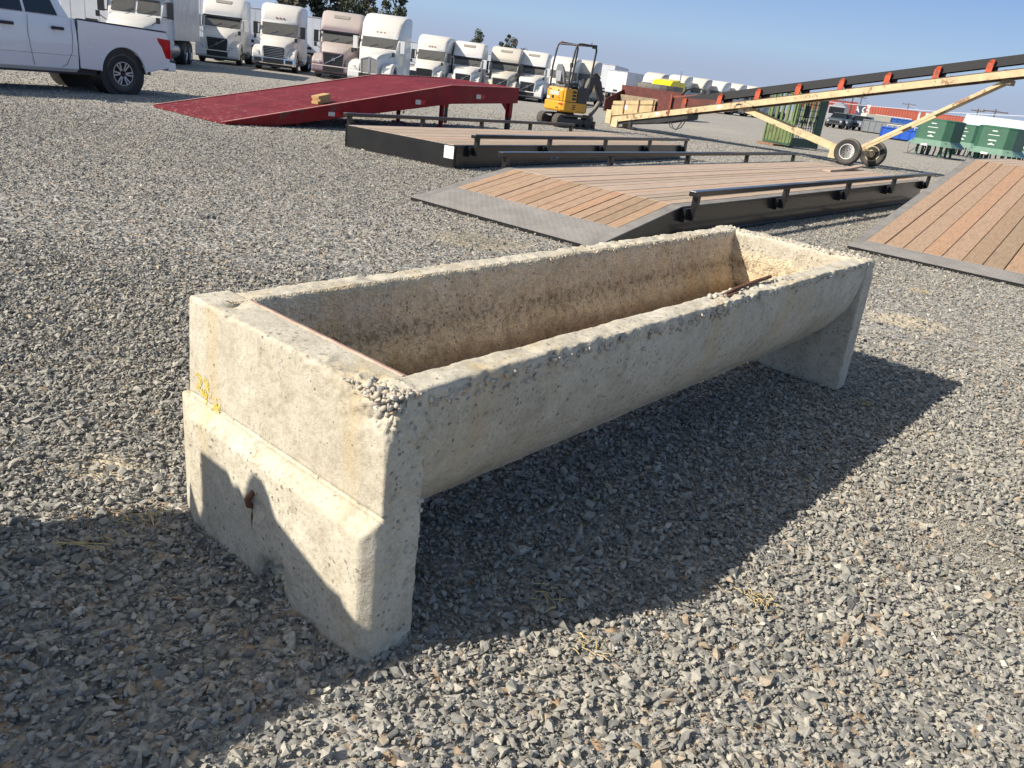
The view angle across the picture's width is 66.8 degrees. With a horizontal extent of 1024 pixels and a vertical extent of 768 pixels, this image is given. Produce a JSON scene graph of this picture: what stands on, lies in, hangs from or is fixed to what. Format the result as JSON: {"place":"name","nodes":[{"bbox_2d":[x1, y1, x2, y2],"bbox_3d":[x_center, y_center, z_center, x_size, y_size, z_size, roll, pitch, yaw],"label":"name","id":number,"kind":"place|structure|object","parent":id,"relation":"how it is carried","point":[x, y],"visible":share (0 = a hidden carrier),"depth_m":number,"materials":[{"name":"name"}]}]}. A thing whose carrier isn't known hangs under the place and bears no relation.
{"place":"outdoors","nodes":[
{"label":"outdoors","id":0,"kind":"place"},
{"bbox_2d":[0,42,1023,767],"bbox_3d":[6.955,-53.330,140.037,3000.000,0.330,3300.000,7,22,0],"label":"gravel ground","id":1,"kind":"structure","parent":0,"point":[736,130],"depth_m":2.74,"materials":[{"name":"grey gravel"}]},
{"bbox_2d":[50,539,110,550],"bbox_3d":[-1.314,0.491,2.363,0.184,0.030,0.035,9,22,5],"label":"dry straw","id":2,"kind":"object","parent":1,"relation":"on","point":[82,543],"visible":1,"depth_m":2.36,"materials":[{"name":"beige plant"}]},
{"bbox_2d":[60,0,107,21],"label":"box trailer","id":3,"kind":"object","parent":1,"relation":"on","point":[81,9],"depth_m":35.56,"materials":[{"name":"metal"}]},
{"bbox_2d":[0,0,175,94],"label":"pickup truck","id":4,"kind":"object","parent":1,"relation":"on","point":[55,42],"visible":0.99,"depth_m":16.52,"materials":[{"name":"white paint"}]},
{"bbox_2d":[86,504,189,540],"bbox_3d":[-1.218,0.424,2.554,0.281,0.021,0.245,-13,30,-42],"label":"dry straw","id":5,"kind":"object","parent":1,"relation":"on","point":[150,515],"visible":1,"depth_m":2.53,"materials":[{"name":"beige plant"}]},
{"bbox_2d":[95,0,199,64],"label":"box truck","id":6,"kind":"object","parent":1,"relation":"on","point":[177,21],"visible":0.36,"depth_m":32.69,"materials":[{"name":"paint"}]},
{"bbox_2d":[199,0,203,36],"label":"box trailer","id":7,"kind":"object","parent":1,"relation":"on","point":[201,11],"depth_m":55.80,"materials":[{"name":"metal"}]},
{"bbox_2d":[195,0,254,65],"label":"highway tractor","id":8,"kind":"object","parent":1,"relation":"on","point":[226,25],"visible":0.88,"depth_m":45.11,"materials":[{"name":"paint"}]},
{"bbox_2d":[250,7,261,46],"bbox_3d":[-20.767,-29.208,65.184,2.624,3.750,13.050,4,22,-9],"label":"box trailer","id":9,"kind":"object","parent":1,"relation":"on","point":[256,14],"visible":0.01,"depth_m":58.96,"materials":[{"name":"metal"}]},
{"bbox_2d":[252,2,311,72],"bbox_3d":[-13.764,-20.950,46.970,2.920,3.650,8.018,4,22,-9],"label":"highway tractor","id":10,"kind":"object","parent":1,"relation":"on","point":[283,34],"visible":1,"depth_m":44.97,"materials":[{"name":"paint"}]},
{"bbox_2d":[276,0,301,6],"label":"broadleaf tree","id":11,"kind":"object","parent":1,"relation":"on","point":[288,2],"visible":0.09,"depth_m":94.16,"materials":[{"name":"green plant"}]},
{"bbox_2d":[275,0,309,7],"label":"broadleaf tree","id":12,"kind":"object","parent":1,"relation":"on","point":[304,3],"visible":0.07,"depth_m":96.79,"materials":[{"name":"green plant"}]},
{"bbox_2d":[307,16,321,55],"bbox_3d":[-16.526,-29.894,68.279,2.624,3.750,13.050,6,22,-4],"label":"box trailer","id":13,"kind":"object","parent":1,"relation":"on","point":[313,23],"visible":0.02,"depth_m":62.08,"materials":[{"name":"metal"}]},
{"bbox_2d":[307,0,347,56],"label":"broadleaf tree","id":14,"kind":"object","parent":1,"relation":"on","point":[313,4],"visible":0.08,"depth_m":99.06,"materials":[{"name":"green plant"}]},
{"bbox_2d":[309,0,361,17],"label":"broadleaf tree","id":15,"kind":"object","parent":1,"relation":"on","point":[339,5],"visible":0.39,"depth_m":97.71,"materials":[{"name":"green plant"}]},
{"bbox_2d":[153,74,519,128],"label":"steel yard ramp","id":16,"kind":"structure","parent":1,"relation":"on","point":[369,94],"depth_m":17.06,"materials":[{"name":"red paint"}]},
{"bbox_2d":[311,99,330,103],"bbox_3d":[-3.949,-5.858,16.086,0.190,0.052,0.380,18,34,29],"label":"wood block","id":17,"kind":"object","parent":16,"relation":"on","point":[321,102],"depth_m":15.98,"materials":[{"name":"brown wood"}]},
{"bbox_2d":[312,96,330,101],"bbox_3d":[-3.938,-5.908,16.067,0.190,0.052,0.380,12,31,19],"label":"wood block","id":18,"kind":"object","parent":17,"relation":"on","point":[323,99],"depth_m":15.94,"materials":[{"name":"brown wood"}]},
{"bbox_2d":[311,93,330,98],"bbox_3d":[-3.947,-5.955,16.043,0.190,0.052,0.380,15,32,24],"label":"wood block","id":19,"kind":"object","parent":18,"relation":"on","point":[320,96],"depth_m":15.95,"materials":[{"name":"brown wood"}]},
{"bbox_2d":[312,10,364,76],"bbox_3d":[-10.052,-20.280,46.587,2.920,3.650,8.015,5,22,-5],"label":"highway tractor","id":20,"kind":"object","parent":1,"relation":"on","point":[335,56],"visible":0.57,"depth_m":44.49,"materials":[{"name":"paint"}]},
{"bbox_2d":[341,1,365,16],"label":"broadleaf tree","id":21,"kind":"object","parent":1,"relation":"on","point":[363,10],"visible":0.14,"depth_m":97.98,"materials":[{"name":"green plant"}]},
{"bbox_2d":[357,0,378,14],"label":"broadleaf tree","id":22,"kind":"object","parent":1,"relation":"on","point":[366,4],"visible":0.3,"depth_m":119.75,"materials":[{"name":"green plant"}]},
{"bbox_2d":[347,13,417,77],"bbox_3d":[-7.304,-19.425,45.255,2.920,3.861,8.015,8,22,2],"label":"highway tractor","id":23,"kind":"object","parent":1,"relation":"on","point":[385,44],"visible":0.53,"depth_m":43.39,"materials":[{"name":"paint"}]},
{"bbox_2d":[379,0,407,16],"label":"broadleaf tree","id":24,"kind":"object","parent":1,"relation":"on","point":[400,11],"visible":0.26,"depth_m":96.02,"materials":[{"name":"green plant"}]},
{"bbox_2d":[410,42,417,64],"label":"box trailer","id":25,"kind":"object","parent":1,"relation":"on","point":[414,45],"visible":0.01,"depth_m":76.71,"materials":[{"name":"metal"}]},
{"bbox_2d":[410,34,455,76],"bbox_3d":[-5.774,-24.363,58.696,2.920,3.650,8.015,9,22,3],"label":"highway tractor","id":26,"kind":"object","parent":1,"relation":"on","point":[434,53],"visible":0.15,"depth_m":56.74,"materials":[{"name":"paint"}]},
{"bbox_2d":[447,40,488,82],"bbox_3d":[-3.260,-24.440,59.996,2.920,3.650,8.015,8,22,1],"label":"highway tractor","id":27,"kind":"object","parent":1,"relation":"on","point":[469,61],"visible":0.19,"depth_m":57.98,"materials":[{"name":"paint"}]},
{"bbox_2d":[469,28,484,42],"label":"broadleaf tree","id":28,"kind":"object","parent":1,"relation":"on","point":[479,38],"visible":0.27,"depth_m":135.61,"materials":[{"name":"green plant"}]},
{"bbox_2d":[486,54,490,77],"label":"box trailer","id":29,"kind":"object","parent":1,"relation":"on","point":[489,59],"visible":0.04,"depth_m":84.99,"materials":[{"name":"metal"}]},
{"bbox_2d":[484,46,523,97],"bbox_3d":[-0.463,-24.638,61.413,2.920,3.650,8.015,8,22,2],"label":"highway tractor","id":30,"kind":"object","parent":1,"relation":"on","point":[505,66],"visible":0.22,"depth_m":59.39,"materials":[{"name":"paint"}]},
{"bbox_2d":[499,34,510,47],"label":"broadleaf tree","id":31,"kind":"object","parent":1,"relation":"on","point":[501,43],"visible":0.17,"depth_m":150.35,"materials":[{"name":"green plant"}]},
{"bbox_2d":[504,37,527,50],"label":"broadleaf tree","id":32,"kind":"object","parent":1,"relation":"on","point":[515,42],"visible":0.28,"depth_m":150.20,"materials":[{"name":"green plant"}]},
{"bbox_2d":[343,112,689,168],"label":"timber deck","id":33,"kind":"structure","parent":1,"relation":"on","point":[464,148],"depth_m":13.90,"materials":[{"name":"brown wood"}]},
{"bbox_2d":[182,225,874,662],"bbox_3d":[0.473,-0.135,3.519,1.014,0.825,3.667,24,27,36],"label":"concrete trough","id":34,"kind":"object","parent":1,"relation":"on","point":[336,431],"visible":0.99,"depth_m":2.41,"materials":[{"name":"concrete"}]},
{"bbox_2d":[516,50,551,102],"bbox_3d":[1.725,-24.756,62.420,2.920,3.650,8.015,9,22,4],"label":"highway tractor","id":35,"kind":"object","parent":1,"relation":"on","point":[533,80],"visible":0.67,"depth_m":60.35,"materials":[{"name":"paint"}]},
{"bbox_2d":[530,583,565,612],"bbox_3d":[0.112,0.664,2.390,0.109,0.022,0.150,7,22,0],"label":"dry straw","id":36,"kind":"object","parent":1,"relation":"on","point":[560,599],"visible":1,"depth_m":2.39,"materials":[{"name":"beige plant"}]},
{"bbox_2d":[548,56,581,88],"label":"highway tractor","id":37,"kind":"object","parent":1,"relation":"on","point":[565,61],"visible":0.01,"depth_m":66.86,"materials":[{"name":"paint"}]},
{"bbox_2d":[536,41,603,129],"bbox_3d":[2.307,-10.399,27.033,2.552,2.803,1.060,-11,28,-38],"label":"mini excavator","id":38,"kind":"object","parent":1,"relation":"on","point":[567,103],"visible":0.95,"depth_m":26.65,"materials":[{"name":"yellow paint"}]},
{"bbox_2d":[574,59,603,105],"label":"highway tractor","id":39,"kind":"object","parent":1,"relation":"on","point":[585,69],"visible":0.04,"depth_m":68.69,"materials":[{"name":"paint"}]},
{"bbox_2d":[572,627,611,660],"bbox_3d":[0.228,0.742,2.226,0.115,0.019,0.131,7,22,0],"label":"dry straw","id":40,"kind":"object","parent":1,"relation":"on","point":[588,642],"visible":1,"depth_m":2.22,"materials":[{"name":"beige plant"}]},
{"bbox_2d":[600,64,628,97],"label":"box trailer","id":41,"kind":"object","parent":1,"relation":"on","point":[604,72],"visible":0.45,"depth_m":109.16,"materials":[{"name":"metal"}]},
{"bbox_2d":[605,70,643,94],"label":"box trailer","id":42,"kind":"object","parent":1,"relation":"on","point":[616,80],"visible":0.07,"depth_m":92.62,"materials":[{"name":"metal"}]},
{"bbox_2d":[641,72,668,83],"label":"highway tractor","id":43,"kind":"object","parent":1,"relation":"on","point":[650,77],"visible":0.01,"depth_m":90.37,"materials":[{"name":"paint"}]},
{"bbox_2d":[637,82,682,92],"bbox_3d":[10.428,-20.310,55.489,3.240,2.000,3.240,18,24,25],"label":"grey tub","id":44,"kind":"object","parent":1,"relation":"on","point":[661,87],"visible":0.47,"depth_m":53.89,"materials":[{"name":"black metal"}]},
{"bbox_2d":[411,151,933,246],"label":"timber deck ramp","id":45,"kind":"structure","parent":1,"relation":"on","point":[577,206],"depth_m":9.85,"materials":[{"name":"brown wood"}]},
{"bbox_2d":[823,165,862,171],"bbox_3d":[7.126,-4.631,16.662,0.160,0.134,2.100,23,27,34],"label":"loose board","id":46,"kind":"object","parent":45,"relation":"on","point":[845,168],"visible":0.94,"depth_m":16.57,"materials":[{"name":"brown wood"}]},
{"bbox_2d":[669,74,692,94],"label":"highway tractor","id":47,"kind":"object","parent":1,"relation":"on","point":[687,81],"depth_m":92.53,"materials":[{"name":"paint"}]},
{"bbox_2d":[687,77,712,105],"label":"highway tractor","id":48,"kind":"object","parent":1,"relation":"on","point":[703,84],"visible":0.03,"depth_m":94.15,"materials":[{"name":"paint"}]},
{"bbox_2d":[707,80,731,113],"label":"highway tractor","id":49,"kind":"object","parent":1,"relation":"on","point":[719,86],"visible":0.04,"depth_m":96.20,"materials":[{"name":"paint"}]},
{"bbox_2d":[723,83,746,115],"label":"highway tractor","id":50,"kind":"object","parent":1,"relation":"on","point":[734,86],"visible":0.12,"depth_m":98.16,"materials":[{"name":"paint"}]},
{"bbox_2d":[732,85,758,116],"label":"highway tractor","id":51,"kind":"object","parent":1,"relation":"on","point":[742,112],"visible":0.15,"depth_m":99.65,"materials":[{"name":"paint"}]},
{"bbox_2d":[734,587,781,613],"bbox_3d":[0.797,0.702,2.513,0.139,0.020,0.113,7,22,0],"label":"dry straw","id":52,"kind":"object","parent":1,"relation":"on","point":[760,599],"visible":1,"depth_m":2.52,"materials":[{"name":"beige plant"}]},
{"bbox_2d":[746,95,771,117],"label":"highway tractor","id":53,"kind":"object","parent":1,"relation":"on","point":[761,109],"visible":0.02,"depth_m":101.88,"materials":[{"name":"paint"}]},
{"bbox_2d":[751,93,784,119],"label":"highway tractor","id":54,"kind":"object","parent":1,"relation":"on","point":[766,110],"visible":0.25,"depth_m":104.75,"materials":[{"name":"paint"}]},
{"bbox_2d":[756,141,790,146],"bbox_3d":[11.444,-10.454,33.808,1.200,0.075,1.050,-4,24,-26],"label":"pallet","id":55,"kind":"object","parent":1,"relation":"on","point":[767,143],"visible":0.65,"depth_m":33.52,"materials":[{"name":"brown wood"}]},
{"bbox_2d":[762,91,828,148],"bbox_3d":[12.270,-11.459,33.558,1.660,2.190,1.768,-4,24,-26],"label":"livestock chute","id":56,"kind":"object","parent":55,"relation":"on","point":[774,134],"visible":0.58,"depth_m":33.15,"materials":[{"name":"green paint"}]},
{"bbox_2d":[603,54,1023,166],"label":"belt conveyor","id":57,"kind":"object","parent":1,"relation":"on","point":[627,106],"visible":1,"depth_m":26.69,"materials":[{"name":"beige paint"}]},
{"bbox_2d":[824,99,848,127],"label":"tanker truck","id":58,"kind":"object","parent":1,"relation":"on","point":[840,107],"visible":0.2,"depth_m":107.36,"materials":[{"name":"grey metal"}]},
{"bbox_2d":[826,112,847,128],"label":"parked pickup","id":59,"kind":"object","parent":1,"relation":"on","point":[836,118],"visible":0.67,"depth_m":99.18,"materials":[{"name":"black metal"}]},
{"bbox_2d":[832,114,855,129],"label":"parked pickup","id":60,"kind":"object","parent":1,"relation":"on","point":[849,121],"visible":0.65,"depth_m":100.32,"materials":[{"name":"black metal"}]},
{"bbox_2d":[853,115,867,129],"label":"parked pickup","id":61,"kind":"object","parent":1,"relation":"on","point":[859,119],"visible":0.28,"depth_m":102.19,"materials":[{"name":"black metal"}]},
{"bbox_2d":[854,399,876,407],"bbox_3d":[2.017,0.109,4.398,0.101,0.020,0.132,-6,25,-30],"label":"dry straw","id":62,"kind":"object","parent":1,"relation":"on","point":[863,403],"visible":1,"depth_m":4.39,"materials":[{"name":"beige plant"}]},
{"bbox_2d":[849,113,890,128],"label":"stake truck","id":63,"kind":"object","parent":1,"relation":"on","point":[882,118],"visible":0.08,"depth_m":111.41,"materials":[{"name":"white metal"}]},
{"bbox_2d":[860,119,905,133],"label":"skip bin","id":64,"kind":"object","parent":1,"relation":"on","point":[871,126],"visible":0.58,"depth_m":97.24,"materials":[{"name":"grey metal"}]},
{"bbox_2d":[879,126,916,141],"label":"skip bin","id":65,"kind":"object","parent":1,"relation":"on","point":[907,135],"visible":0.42,"depth_m":75.68,"materials":[{"name":"blue metal"}]},
{"bbox_2d":[890,118,917,130],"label":"skip bin","id":66,"kind":"object","parent":1,"relation":"on","point":[900,121],"visible":0.12,"depth_m":111.14,"materials":[{"name":"blue metal"}]},
{"bbox_2d":[903,117,966,159],"bbox_3d":[24.337,-14.044,44.346,2.600,2.016,2.592,-10,28,-37],"label":"hopper bin","id":67,"kind":"object","parent":1,"relation":"on","point":[945,134],"visible":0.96,"depth_m":43.59,"materials":[{"name":"green metal"}]},
{"bbox_2d":[847,159,1023,287],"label":"timber deck ramp","id":68,"kind":"structure","parent":1,"relation":"on","point":[965,217],"depth_m":10.38,"materials":[{"name":"brown wood"}]},
{"bbox_2d":[937,124,982,158],"bbox_3d":[30.325,-16.168,51.602,2.600,2.016,2.592,-9,27,-36],"label":"hopper bin","id":69,"kind":"object","parent":1,"relation":"on","point":[969,136],"visible":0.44,"depth_m":50.69,"materials":[{"name":"green metal"}]},
{"bbox_2d":[961,125,1023,161],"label":"hopper bin","id":70,"kind":"object","parent":1,"relation":"on","point":[1003,142],"visible":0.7,"depth_m":41.44,"materials":[{"name":"green metal"}]},
{"bbox_2d":[963,114,1023,129],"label":"white shed","id":71,"kind":"structure","parent":1,"relation":"on","point":[984,120],"depth_m":124.08,"materials":[{"name":"white metal"}]},
{"bbox_2d":[983,109,1007,116],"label":"utility pole","id":72,"kind":"object","parent":1,"relation":"on","point":[995,111],"visible":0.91,"depth_m":138.27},
{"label":"utility pole","id":73,"kind":"object","parent":1,"relation":"on","visible":0},
{"bbox_2d":[833,102,1016,115],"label":"power line","id":74,"kind":"object","parent":73,"relation":"attached to","point":[934,111],"visible":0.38,"depth_m":131.69,"materials":[{"name":"metal"}]},
{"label":"shipping container","id":75,"kind":"object","parent":1,"relation":"on","visible":0},
{"bbox_2d":[855,104,865,115],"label":"shipping container","id":76,"kind":"object","parent":75,"relation":"on","point":[860,109],"visible":0.19,"depth_m":192.75,"materials":[{"name":"white metal"}]},
{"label":"shipping container","id":77,"kind":"object","parent":1,"relation":"on","visible":0},
{"bbox_2d":[919,112,964,121],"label":"shipping container","id":78,"kind":"object","parent":77,"relation":"on","point":[951,117],"visible":0.24,"depth_m":158.72,"materials":[{"name":"red metal"}]},
{"bbox_2d":[58,0,1023,120],"label":"sky","id":79,"kind":"structure","parent":0,"point":[759,43],"materials":[{"name":"blue"}]},
{"bbox_2d":[652,71,685,92],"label":"yellow truck","id":80,"kind":"object","parent":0,"point":[670,82],"visible":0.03,"depth_m":81.54,"materials":[{"name":"paint"}]},
{"bbox_2d":[809,109,854,120],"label":"shipping container","id":81,"kind":"object","parent":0,"point":[815,114],"visible":0.07,"depth_m":182.60,"materials":[{"name":"metal"}]},
{"bbox_2d":[802,100,857,113],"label":"shipping container","id":82,"kind":"object","parent":81,"relation":"on","point":[853,108],"visible":0.3,"depth_m":179.70,"materials":[{"name":"red metal"}]},
{"bbox_2d":[875,114,911,119],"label":"skip bin","id":83,"kind":"object","parent":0,"point":[897,117],"visible":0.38,"depth_m":128.31,"materials":[{"name":"white metal"}]},
{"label":"shipping container","id":84,"kind":"object","parent":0,"visible":0},
{"bbox_2d":[864,105,918,120],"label":"shipping container","id":85,"kind":"object","parent":84,"relation":"on","point":[894,112],"visible":0.66,"depth_m":175.63,"materials":[{"name":"red metal"}]}
]}

